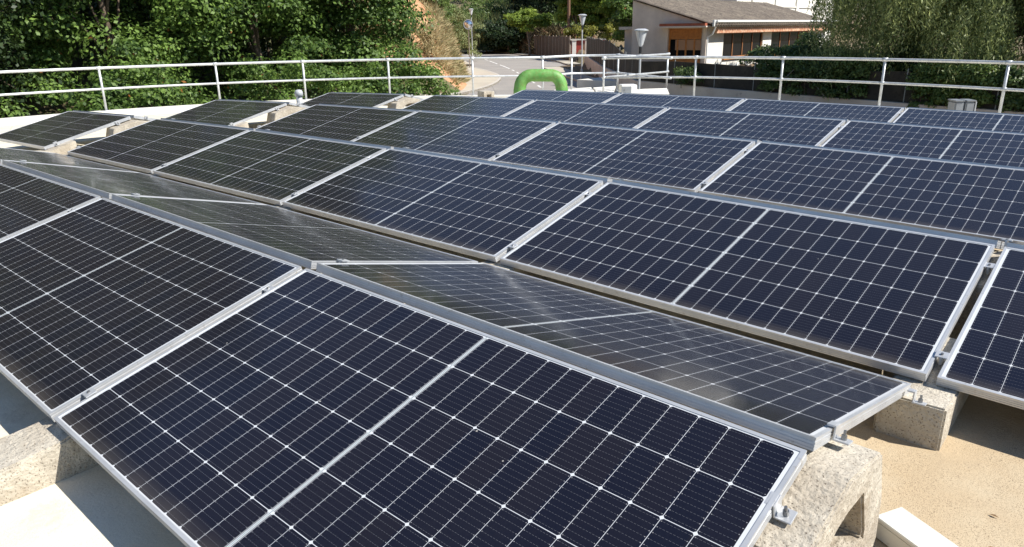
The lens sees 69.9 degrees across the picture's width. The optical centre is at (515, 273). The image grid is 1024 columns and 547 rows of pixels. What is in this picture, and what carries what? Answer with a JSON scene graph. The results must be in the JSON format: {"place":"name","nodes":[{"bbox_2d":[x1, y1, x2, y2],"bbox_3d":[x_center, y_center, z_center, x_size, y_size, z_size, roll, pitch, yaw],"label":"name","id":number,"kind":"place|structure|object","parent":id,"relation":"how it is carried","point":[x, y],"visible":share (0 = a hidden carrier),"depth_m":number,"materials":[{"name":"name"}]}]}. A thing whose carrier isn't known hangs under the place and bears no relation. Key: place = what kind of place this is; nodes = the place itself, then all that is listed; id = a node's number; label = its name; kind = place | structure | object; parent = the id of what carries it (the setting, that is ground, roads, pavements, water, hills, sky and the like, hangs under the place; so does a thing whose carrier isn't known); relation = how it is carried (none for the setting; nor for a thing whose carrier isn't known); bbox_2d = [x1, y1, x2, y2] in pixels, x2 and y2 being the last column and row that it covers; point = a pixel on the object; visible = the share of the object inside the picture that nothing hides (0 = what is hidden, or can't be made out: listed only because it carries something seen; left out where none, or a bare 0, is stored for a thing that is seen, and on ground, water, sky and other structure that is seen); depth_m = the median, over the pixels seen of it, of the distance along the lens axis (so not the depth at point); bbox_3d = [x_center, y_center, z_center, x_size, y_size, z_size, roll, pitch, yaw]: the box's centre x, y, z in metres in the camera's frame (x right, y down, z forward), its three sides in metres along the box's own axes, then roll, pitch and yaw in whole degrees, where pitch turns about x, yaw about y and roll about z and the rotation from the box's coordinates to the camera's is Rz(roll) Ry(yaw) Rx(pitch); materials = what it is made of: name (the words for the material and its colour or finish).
{"place":"outdoors","nodes":[
{"label":"outdoors","id":0,"kind":"place"},
{"bbox_2d":[420,66,500,95],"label":"pavement","id":1,"kind":"structure","parent":0,"point":[479,82],"depth_m":52.50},
{"bbox_2d":[466,0,503,52],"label":"pine tree","id":2,"kind":"object","parent":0,"point":[488,6],"visible":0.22,"depth_m":121.44,"materials":[{"name":"green plant"}]},
{"bbox_2d":[0,0,1023,117],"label":"ground","id":3,"kind":"structure","parent":0,"point":[76,63],"depth_m":34.64,"materials":[{"name":"soil"}]},
{"bbox_2d":[0,96,37,117],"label":"bush","id":4,"kind":"object","parent":3,"relation":"on","point":[8,111],"visible":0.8,"depth_m":19.68,"materials":[{"name":"green plant"}]},
{"bbox_2d":[0,0,73,117],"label":"broadleaf tree","id":5,"kind":"object","parent":3,"relation":"on","point":[6,86],"visible":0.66,"depth_m":22.10,"materials":[{"name":"green plant"}]},
{"bbox_2d":[28,37,209,114],"bbox_3d":[-11.085,-5.030,21.243,4.102,3.521,4.284,9,21,27],"label":"bush","id":6,"kind":"object","parent":3,"relation":"on","point":[136,97],"visible":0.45,"depth_m":20.55,"materials":[{"name":"green plant"}]},
{"bbox_2d":[0,0,243,110],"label":"broadleaf tree","id":7,"kind":"object","parent":3,"relation":"on","point":[39,39],"visible":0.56,"depth_m":24.31,"materials":[{"name":"green plant"}]},
{"bbox_2d":[66,0,243,56],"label":"broadleaf tree","id":8,"kind":"object","parent":3,"relation":"on","point":[95,6],"visible":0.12,"depth_m":31.25,"materials":[{"name":"green plant"}]},
{"bbox_2d":[134,0,354,105],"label":"broadleaf tree","id":9,"kind":"object","parent":3,"relation":"on","point":[266,25],"visible":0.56,"depth_m":26.86,"materials":[{"name":"green plant"}]},
{"bbox_2d":[203,0,373,99],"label":"broadleaf tree","id":10,"kind":"object","parent":3,"relation":"on","point":[271,44],"visible":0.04,"depth_m":35.10,"materials":[{"name":"green plant"}]},
{"bbox_2d":[227,32,376,100],"bbox_3d":[-6.564,-6.345,24.900,5.141,3.582,5.067,15,24,39],"label":"bush","id":11,"kind":"object","parent":3,"relation":"on","point":[320,72],"visible":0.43,"depth_m":23.86,"materials":[{"name":"green plant"}]},
{"bbox_2d":[280,0,439,98],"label":"broadleaf tree","id":12,"kind":"object","parent":3,"relation":"on","point":[386,16],"visible":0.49,"depth_m":29.27,"materials":[{"name":"green plant"}]},
{"bbox_2d":[352,41,460,95],"bbox_3d":[-3.798,-6.813,26.858,4.260,3.342,4.361,15,24,39],"label":"bush","id":13,"kind":"object","parent":3,"relation":"on","point":[405,68],"visible":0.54,"depth_m":25.94,"materials":[{"name":"green plant"}]},
{"bbox_2d":[354,0,471,86],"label":"dry grass","id":14,"kind":"structure","parent":3,"relation":"on","point":[445,33],"depth_m":45.60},
{"bbox_2d":[450,8,485,56],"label":"shrub","id":15,"kind":"object","parent":3,"relation":"on","point":[460,18],"visible":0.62,"depth_m":87.40,"materials":[{"name":"green plant"}]},
{"bbox_2d":[446,0,515,50],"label":"broadleaf tree","id":16,"kind":"object","parent":3,"relation":"on","point":[481,37],"visible":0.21,"depth_m":118.46,"materials":[{"name":"green plant"}]},
{"bbox_2d":[474,8,532,53],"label":"pine tree","id":17,"kind":"object","parent":3,"relation":"on","point":[494,37],"visible":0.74,"depth_m":115.49,"materials":[{"name":"green plant"}]},
{"bbox_2d":[0,95,1023,546],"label":"round building","id":18,"kind":"structure","parent":3,"relation":"on","point":[962,485],"depth_m":2.35,"materials":[{"name":"white paint"}]},
{"bbox_2d":[0,387,98,505],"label":"concrete block","id":19,"kind":"structure","parent":18,"relation":"on","point":[47,451],"depth_m":2.37,"materials":[{"name":"concrete"}]},
{"bbox_2d":[0,197,301,421],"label":"solar panel","id":20,"kind":"object","parent":19,"relation":"on","point":[99,294],"visible":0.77,"depth_m":3.14,"materials":[{"name":"glass"}]},
{"bbox_2d":[37,140,76,154],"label":"concrete block","id":21,"kind":"structure","parent":18,"relation":"on","point":[64,148],"depth_m":8.48,"materials":[{"name":"concrete"}]},
{"bbox_2d":[64,146,104,163],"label":"concrete block","id":22,"kind":"structure","parent":18,"relation":"on","point":[83,158],"depth_m":8.02,"materials":[{"name":"concrete"}]},
{"bbox_2d":[0,147,134,171],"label":"solar panel","id":23,"kind":"object","parent":22,"relation":"on","point":[10,154],"visible":0.66,"depth_m":6.73,"materials":[{"name":"glass"}]},
{"bbox_2d":[67,119,248,173],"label":"solar panel","id":24,"kind":"object","parent":22,"relation":"on","point":[150,146],"visible":0.88,"depth_m":7.49,"materials":[{"name":"glass"}]},
{"bbox_2d":[106,116,148,136],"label":"concrete block","id":25,"kind":"structure","parent":18,"relation":"on","point":[118,127],"depth_m":8.94,"materials":[{"name":"concrete"}]},
{"bbox_2d":[0,111,130,149],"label":"solar panel","id":26,"kind":"object","parent":25,"relation":"on","point":[46,133],"visible":1,"depth_m":9.23,"materials":[{"name":"glass"}]},
{"bbox_2d":[148,163,194,185],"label":"concrete block","id":27,"kind":"structure","parent":18,"relation":"on","point":[164,164],"depth_m":6.68,"materials":[{"name":"concrete"}]},
{"bbox_2d":[2,160,262,203],"bbox_3d":[-2.909,-0.677,5.489,2.083,0.038,1.038,15,10,39],"label":"solar panel","id":28,"kind":"object","parent":27,"relation":"on","point":[106,183],"visible":0.81,"depth_m":5.32,"materials":[{"name":"glass"}]},
{"bbox_2d":[153,130,385,205],"bbox_3d":[-2.154,-0.954,6.269,2.083,0.035,1.038,14,38,39],"label":"solar panel","id":29,"kind":"object","parent":27,"relation":"on","point":[274,168],"visible":0.91,"depth_m":6.13,"materials":[{"name":"glass"}]},
{"bbox_2d":[266,103,305,123],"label":"concrete block","id":30,"kind":"structure","parent":18,"relation":"on","point":[279,113],"depth_m":10.46,"materials":[{"name":"concrete"}]},
{"bbox_2d":[166,100,286,125],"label":"solar panel","id":31,"kind":"object","parent":30,"relation":"on","point":[223,112],"visible":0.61,"depth_m":10.83,"materials":[{"name":"glass"}]},
{"bbox_2d":[0,54,672,110],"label":"guard railing","id":32,"kind":"object","parent":18,"relation":"on","point":[218,83],"visible":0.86,"depth_m":20.28,"materials":[{"name":"metal"}]},
{"bbox_2d":[387,94,420,108],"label":"concrete block","id":33,"kind":"structure","parent":18,"relation":"on","point":[400,103],"depth_m":12.01,"materials":[{"name":"concrete"}]},
{"bbox_2d":[300,93,403,106],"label":"solar panel","id":34,"kind":"object","parent":33,"relation":"on","point":[363,99],"visible":0.59,"depth_m":12.49,"materials":[{"name":"glass"}]},
{"bbox_2d":[470,243,550,279],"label":"concrete block","id":35,"kind":"structure","parent":18,"relation":"on","point":[498,263],"depth_m":4.00,"materials":[{"name":"concrete"}]},
{"bbox_2d":[111,194,477,268],"bbox_3d":[-1.317,-0.255,4.162,2.083,0.035,1.038,15,10,39],"label":"solar panel","id":36,"kind":"object","parent":35,"relation":"on","point":[307,241],"visible":0.81,"depth_m":3.94,"materials":[{"name":"glass"}]},
{"bbox_2d":[282,149,602,261],"bbox_3d":[-0.561,-0.533,4.940,2.083,0.037,1.038,15,39,39],"label":"solar panel","id":37,"kind":"object","parent":35,"relation":"on","point":[488,211],"visible":0.94,"depth_m":4.77,"materials":[{"name":"glass"}]},
{"bbox_2d":[513,69,567,93],"bbox_3d":[0.533,-3.883,15.361,1.304,0.791,0.396,-1,18,0],"label":"green pipe","id":38,"kind":"object","parent":18,"relation":"on","point":[526,77],"visible":0.7,"depth_m":15.20,"materials":[{"name":"paint"}]},
{"bbox_2d":[602,53,1023,112],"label":"guard railing","id":39,"kind":"object","parent":18,"relation":"on","point":[1008,63],"visible":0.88,"depth_m":17.28,"materials":[{"name":"metal"}]},
{"bbox_2d":[753,420,881,546],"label":"concrete block","id":40,"kind":"structure","parent":18,"relation":"on","point":[832,497],"depth_m":1.74,"materials":[{"name":"concrete"}]},
{"bbox_2d":[876,507,957,546],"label":"cable duct","id":41,"kind":"object","parent":18,"relation":"on","point":[900,527],"visible":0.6,"depth_m":2.03,"materials":[{"name":"plastic"}]},
{"bbox_2d":[873,337,968,450],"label":"concrete block","id":42,"kind":"structure","parent":18,"relation":"on","point":[925,414],"depth_m":2.55,"materials":[{"name":"concrete"}]},
{"bbox_2d":[316,263,910,450],"bbox_3d":[0.278,0.189,2.835,2.083,0.038,1.038,16,11,38],"label":"solar panel","id":43,"kind":"object","parent":42,"relation":"on","point":[799,399],"visible":0.92,"depth_m":2.52,"materials":[{"name":"glass"}]},
{"bbox_2d":[500,182,994,380],"bbox_3d":[1.033,-0.090,3.616,2.083,0.035,1.038,16,39,39],"label":"solar panel","id":44,"kind":"object","parent":42,"relation":"on","point":[893,300],"visible":1,"depth_m":3.41,"materials":[{"name":"glass"}]},
{"bbox_2d":[947,99,976,110],"bbox_3d":[7.738,-2.823,12.734,0.354,0.392,0.302,1,18,5],"label":"cabinet","id":45,"kind":"object","parent":18,"relation":"on","point":[963,104],"visible":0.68,"depth_m":12.59,"materials":[{"name":"plastic"}]},
{"bbox_3d":[-0.038,1.035,1.074,0.215,0.240,0.689,15,27,40],"label":"concrete block","id":46,"kind":"object","parent":18,"relation":"on","visible":0},
{"bbox_2d":[54,268,806,546],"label":"solar panel","id":47,"kind":"object","parent":46,"relation":"on","point":[306,407],"visible":1,"depth_m":2.02,"materials":[{"name":"glass"}]},
{"bbox_3d":[-4.807,-0.264,5.042,0.215,0.241,0.689,16,27,40],"label":"concrete block","id":48,"kind":"object","parent":18,"relation":"on","visible":0},
{"bbox_2d":[0,164,100,240],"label":"solar panel","id":49,"kind":"object","parent":48,"relation":"on","point":[28,201],"visible":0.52,"depth_m":4.55,"materials":[{"name":"glass"}]},
{"bbox_3d":[3.131,0.902,1.382,0.215,0.241,0.552,15,27,39],"label":"concrete block","id":50,"kind":"object","parent":18,"relation":"on","visible":0},
{"bbox_2d":[936,247,1023,409],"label":"solar panel","id":51,"kind":"object","parent":50,"relation":"on","point":[985,360],"visible":1,"depth_m":2.73,"materials":[{"name":"glass"}]},
{"bbox_3d":[2.994,-0.110,4.223,0.215,0.241,0.529,14,27,38],"label":"concrete block","id":52,"kind":"object","parent":18,"relation":"on","visible":0},
{"bbox_2d":[612,179,1004,249],"bbox_3d":[1.723,-0.355,4.358,2.083,0.036,1.038,16,10,39],"label":"solar panel","id":53,"kind":"object","parent":52,"relation":"on","point":[998,244],"visible":0.45,"depth_m":3.78,"materials":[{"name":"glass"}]},
{"bbox_2d":[699,142,1023,244],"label":"solar panel","id":54,"kind":"object","parent":52,"relation":"on","point":[981,201],"visible":0.86,"depth_m":5.04,"materials":[{"name":"glass"}]},
{"bbox_3d":[1.399,-0.563,5.542,0.215,0.241,0.529,15,27,39],"label":"concrete block","id":55,"kind":"object","parent":18,"relation":"on","visible":0},
{"bbox_2d":[394,147,612,184],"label":"solar panel","id":56,"kind":"object","parent":55,"relation":"on","point":[605,180],"visible":0.26,"depth_m":5.13,"materials":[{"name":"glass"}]},
{"bbox_2d":[491,123,754,192],"bbox_3d":[0.893,-1.062,6.464,2.083,0.038,1.038,15,38,39],"label":"solar panel","id":57,"kind":"object","parent":55,"relation":"on","point":[690,163],"visible":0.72,"depth_m":6.33,"materials":[{"name":"glass"}]},
{"bbox_3d":[-1.790,-1.407,8.205,0.215,0.241,0.529,14,27,38],"label":"concrete block","id":58,"kind":"object","parent":18,"relation":"on","visible":0},
{"bbox_2d":[256,129,393,149],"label":"solar panel","id":59,"kind":"object","parent":58,"relation":"on","point":[351,142],"visible":0.27,"depth_m":6.50,"materials":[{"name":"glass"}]},
{"bbox_2d":[353,111,555,160],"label":"solar panel","id":60,"kind":"object","parent":58,"relation":"on","point":[479,137],"visible":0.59,"depth_m":7.69,"materials":[{"name":"glass"}]},
{"bbox_3d":[-3.383,-1.800,9.548,0.215,0.241,0.529,14,26,38],"label":"concrete block","id":61,"kind":"object","parent":18,"relation":"on","visible":0},
{"bbox_2d":[256,104,415,140],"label":"solar panel","id":62,"kind":"object","parent":61,"relation":"on","point":[345,123],"visible":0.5,"depth_m":9.05,"materials":[{"name":"glass"}]},
{"bbox_3d":[4.445,-0.623,5.755,0.215,0.241,0.529,15,27,39],"label":"concrete block","id":63,"kind":"object","parent":18,"relation":"on","visible":0},
{"bbox_2d":[762,140,1023,169],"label":"solar panel","id":64,"kind":"object","parent":63,"relation":"on","point":[898,155],"visible":0.16,"depth_m":5.46,"materials":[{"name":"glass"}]},
{"bbox_2d":[821,120,1023,167],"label":"solar panel","id":65,"kind":"object","parent":63,"relation":"on","point":[996,148],"visible":0.59,"depth_m":6.84,"materials":[{"name":"glass"}]},
{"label":"concrete block","id":66,"kind":"object","parent":18,"relation":"on","visible":0},
{"bbox_2d":[561,122,761,144],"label":"solar panel","id":67,"kind":"object","parent":66,"relation":"on","point":[756,141],"visible":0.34,"depth_m":6.68,"materials":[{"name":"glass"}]},
{"bbox_2d":[636,108,844,145],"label":"solar panel","id":68,"kind":"object","parent":66,"relation":"on","point":[799,130],"visible":0.62,"depth_m":7.98,"materials":[{"name":"glass"}]},
{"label":"concrete block","id":69,"kind":"object","parent":18,"relation":"on","visible":0},
{"bbox_2d":[503,100,666,127],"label":"solar panel","id":70,"kind":"object","parent":69,"relation":"on","point":[627,116],"visible":0.52,"depth_m":9.33,"materials":[{"name":"glass"}]},
{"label":"concrete block","id":71,"kind":"object","parent":18,"relation":"on","visible":0},
{"bbox_2d":[403,95,533,116],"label":"solar panel","id":72,"kind":"object","parent":71,"relation":"on","point":[501,107],"visible":0.59,"depth_m":10.69,"materials":[{"name":"glass"}]},
{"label":"concrete block","id":73,"kind":"object","parent":18,"relation":"on","visible":0},
{"bbox_2d":[851,119,1023,133],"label":"solar panel","id":74,"kind":"object","parent":73,"relation":"on","point":[937,126],"visible":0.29,"depth_m":7.16,"materials":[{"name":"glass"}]},
{"bbox_2d":[892,108,1023,132],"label":"solar panel","id":75,"kind":"object","parent":73,"relation":"on","point":[979,121],"visible":0.56,"depth_m":8.58,"materials":[{"name":"glass"}]},
{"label":"concrete block","id":76,"kind":"object","parent":18,"relation":"on","visible":0},
{"bbox_2d":[672,107,848,123],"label":"solar panel","id":77,"kind":"object","parent":76,"relation":"on","point":[846,120],"visible":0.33,"depth_m":8.24,"materials":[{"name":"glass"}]},
{"bbox_2d":[729,99,903,122],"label":"solar panel","id":78,"kind":"object","parent":76,"relation":"on","point":[860,112],"visible":0.55,"depth_m":9.62,"materials":[{"name":"glass"}]},
{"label":"concrete block","id":79,"kind":"object","parent":18,"relation":"on","visible":0},
{"bbox_2d":[605,93,743,110],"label":"solar panel","id":80,"kind":"object","parent":79,"relation":"on","point":[715,103],"visible":0.41,"depth_m":10.96,"materials":[{"name":"glass"}]},
{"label":"concrete block","id":81,"kind":"object","parent":18,"relation":"on","visible":0},
{"bbox_2d":[506,90,619,102],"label":"solar panel","id":82,"kind":"object","parent":81,"relation":"on","point":[594,97],"visible":0.4,"depth_m":12.31,"materials":[{"name":"glass"}]},
{"bbox_2d":[474,22,564,53],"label":"bank scrub","id":83,"kind":"object","parent":3,"relation":"on","point":[552,28],"visible":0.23,"depth_m":110.25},
{"bbox_2d":[503,7,553,55],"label":"pine tree","id":84,"kind":"object","parent":3,"relation":"on","point":[528,20],"visible":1,"depth_m":101.77,"materials":[{"name":"green plant"}]},
{"bbox_2d":[503,0,573,22],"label":"pine tree","id":85,"kind":"object","parent":3,"relation":"on","point":[538,5],"visible":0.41,"depth_m":117.65,"materials":[{"name":"green plant"}]},
{"bbox_2d":[553,0,589,37],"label":"pine tree","id":86,"kind":"object","parent":3,"relation":"on","point":[575,11],"visible":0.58,"depth_m":97.68,"materials":[{"name":"green plant"}]},
{"bbox_2d":[563,24,594,38],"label":"shrub","id":87,"kind":"object","parent":3,"relation":"on","point":[574,29],"visible":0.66,"depth_m":86.76,"materials":[{"name":"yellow plant"}]},
{"bbox_2d":[578,0,625,40],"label":"pine tree","id":88,"kind":"object","parent":3,"relation":"on","point":[596,9],"visible":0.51,"depth_m":93.77,"materials":[{"name":"green plant"}]},
{"bbox_2d":[585,18,623,42],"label":"shrub","id":89,"kind":"object","parent":3,"relation":"on","point":[609,28],"visible":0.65,"depth_m":84.72,"materials":[{"name":"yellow plant"}]},
{"bbox_2d":[608,0,632,41],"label":"broadleaf tree","id":90,"kind":"object","parent":3,"relation":"on","point":[624,13],"visible":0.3,"depth_m":56.05,"materials":[{"name":"green plant"}]},
{"bbox_2d":[442,0,861,26],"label":"wood","id":91,"kind":"object","parent":3,"relation":"on","point":[474,3],"visible":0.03,"depth_m":149.63,"materials":[{"name":"green plant"}]},
{"bbox_2d":[577,0,827,89],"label":"house","id":92,"kind":"structure","parent":3,"relation":"on","point":[703,28],"depth_m":45.34,"materials":[{"name":"white paint"}]},
{"bbox_2d":[668,28,701,62],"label":"door","id":93,"kind":"structure","parent":92,"relation":"in","point":[686,41],"depth_m":43.98,"materials":[{"name":"orange wood"}]},
{"bbox_2d":[722,32,761,59],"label":"window","id":94,"kind":"structure","parent":92,"relation":"in","point":[734,44],"depth_m":46.87,"materials":[{"name":"brown wood"}]},
{"bbox_2d":[771,31,807,47],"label":"window","id":95,"kind":"structure","parent":92,"relation":"in","point":[782,38],"depth_m":52.35,"materials":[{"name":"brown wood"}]},
{"bbox_2d":[721,0,832,39],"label":"tall building","id":96,"kind":"structure","parent":3,"relation":"on","point":[800,6],"depth_m":90.94,"materials":[{"name":"white paint"}]},
{"bbox_2d":[737,30,866,69],"bbox_3d":[12.635,-9.131,31.850,5.249,2.770,4.758,15,24,39],"label":"hedge bush","id":97,"kind":"object","parent":3,"relation":"on","point":[794,48],"visible":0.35,"depth_m":31.28,"materials":[{"name":"green plant"}]},
{"bbox_2d":[584,57,1023,114],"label":"wall","id":98,"kind":"structure","parent":3,"relation":"on","point":[673,89],"depth_m":29.57,"materials":[{"name":"concrete"}]},
{"bbox_2d":[586,36,1023,110],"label":"screened fence","id":99,"kind":"object","parent":98,"relation":"on","point":[896,93],"visible":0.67,"depth_m":30.03,"materials":[{"name":"green"}]},
{"bbox_2d":[673,65,703,85],"bbox_3d":[7.545,-8.601,32.043,0.960,0.986,1.941,-4,19,-11],"label":"climbing plant","id":100,"kind":"object","parent":99,"relation":"attached to","point":[687,71],"visible":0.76,"depth_m":32.00,"materials":[{"name":"green plant"}]},
{"bbox_2d":[753,52,876,99],"bbox_3d":[10.731,-7.216,26.666,0.939,1.648,5.076,-11,21,-27],"label":"climbing plant","id":101,"kind":"object","parent":99,"relation":"attached to","point":[859,69],"visible":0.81,"depth_m":26.23,"materials":[{"name":"green plant"}]},
{"bbox_2d":[904,62,1003,107],"bbox_3d":[13.427,-5.761,22.458,0.965,1.584,3.070,-11,21,-29],"label":"climbing plant","id":102,"kind":"object","parent":99,"relation":"attached to","point":[972,74],"visible":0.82,"depth_m":22.25,"materials":[{"name":"green plant"}]},
{"bbox_2d":[991,64,1023,112],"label":"climbing plant","id":103,"kind":"object","parent":99,"relation":"attached to","point":[1012,99],"visible":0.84,"depth_m":20.94,"materials":[{"name":"green plant"}]},
{"bbox_2d":[799,0,1023,109],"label":"weeping tree","id":104,"kind":"object","parent":3,"relation":"on","point":[995,30],"visible":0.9,"depth_m":23.88,"materials":[{"name":"green plant"}]},
{"bbox_2d":[862,39,973,72],"bbox_3d":[15.233,-7.915,28.471,5.167,2.343,4.595,15,24,39],"label":"hedge bush","id":105,"kind":"object","parent":3,"relation":"on","point":[901,54],"visible":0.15,"depth_m":27.73,"materials":[{"name":"green plant"}]},
{"bbox_2d":[462,51,564,67],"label":"road","id":106,"kind":"structure","parent":0,"point":[538,62],"depth_m":87.38,"materials":[{"name":"asphalt"}]},
{"bbox_2d":[461,50,580,65],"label":"pavement","id":107,"kind":"structure","parent":0,"point":[565,62],"depth_m":91.47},
{"bbox_2d":[534,35,570,60],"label":"brown fence","id":108,"kind":"object","parent":107,"relation":"on","point":[549,45],"visible":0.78,"depth_m":94.40,"materials":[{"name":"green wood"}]},
{"bbox_2d":[461,53,594,94],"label":"road","id":109,"kind":"structure","parent":0,"point":[504,86],"depth_m":65.91,"materials":[{"name":"asphalt"}]},
{"bbox_2d":[634,29,648,88],"bbox_3d":[4.919,-7.856,29.026,0.570,3.504,0.570,-1,18,0],"label":"street lamp","id":110,"kind":"object","parent":109,"relation":"on","point":[641,34],"visible":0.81,"depth_m":28.52,"materials":[{"name":"grey plastic"}]},
{"bbox_2d":[949,239,1012,338],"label":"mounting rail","id":111,"kind":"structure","parent":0,"point":[973,298],"depth_m":3.16,"materials":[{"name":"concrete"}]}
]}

